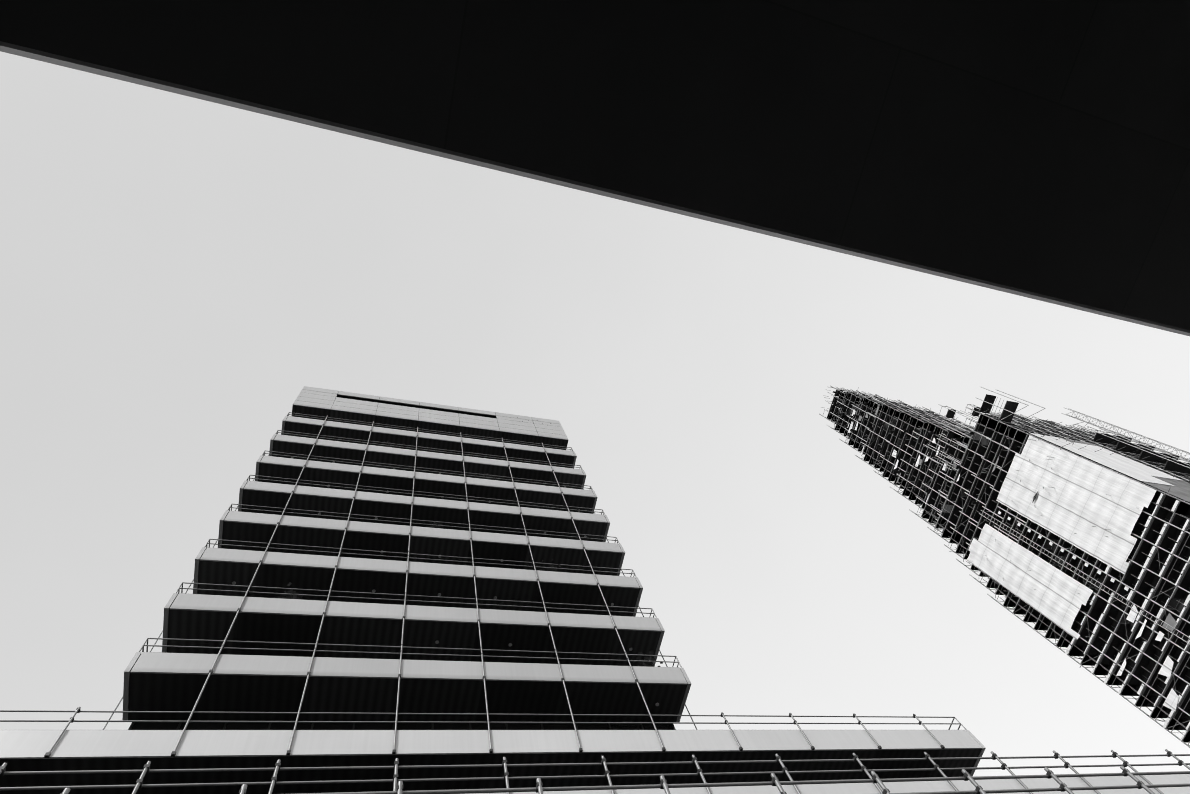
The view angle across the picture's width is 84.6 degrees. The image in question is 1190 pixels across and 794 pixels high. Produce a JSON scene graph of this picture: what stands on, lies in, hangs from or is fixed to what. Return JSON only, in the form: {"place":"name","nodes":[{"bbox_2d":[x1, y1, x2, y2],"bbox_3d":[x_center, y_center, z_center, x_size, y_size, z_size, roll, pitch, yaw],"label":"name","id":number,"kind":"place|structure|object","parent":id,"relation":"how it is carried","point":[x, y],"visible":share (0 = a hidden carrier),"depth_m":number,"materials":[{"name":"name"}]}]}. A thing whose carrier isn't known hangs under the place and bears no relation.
{"place":"outdoors","nodes":[
{"label":"outdoors","id":0,"kind":"place"},
{"bbox_2d":[0,51,1189,775],"label":"sky","id":1,"kind":"structure","parent":0,"point":[176,270],"materials":[{"name":"white"}]},
{"bbox_2d":[819,385,1189,747],"bbox_3d":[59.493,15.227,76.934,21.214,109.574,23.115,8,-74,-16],"label":"scaffolded tower","id":2,"kind":"structure","parent":0,"point":[1076,542],"depth_m":72.22,"materials":[{"name":"metal"}]},
{"label":"ground","id":3,"kind":"structure","parent":0,"visible":0},
{"bbox_2d":[0,707,1189,793],"bbox_3d":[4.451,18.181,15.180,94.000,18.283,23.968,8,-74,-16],"label":"podium terraces","id":4,"kind":"object","parent":3,"relation":"on","point":[730,761],"visible":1,"depth_m":17.73,"materials":[{"name":"painted metal panels"},{"name":"steel railings"},{"name":"dark glass"}]},
{"bbox_2d":[102,386,696,750],"bbox_3d":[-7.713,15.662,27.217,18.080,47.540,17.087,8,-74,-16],"label":"balcony tower","id":5,"kind":"structure","parent":4,"relation":"on","point":[374,554],"depth_m":26.02,"materials":[{"name":"concrete"}]},
{"bbox_3d":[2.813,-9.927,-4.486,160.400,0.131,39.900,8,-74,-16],"label":"plaza paving","id":6,"kind":"structure","parent":0,"visible":0},
{"bbox_2d":[0,0,1189,335],"bbox_3d":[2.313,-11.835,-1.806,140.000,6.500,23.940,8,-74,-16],"label":"overhead canopy","id":7,"kind":"object","parent":6,"relation":"on","point":[1034,148],"visible":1,"depth_m":3.88,"materials":[{"name":"metal"}]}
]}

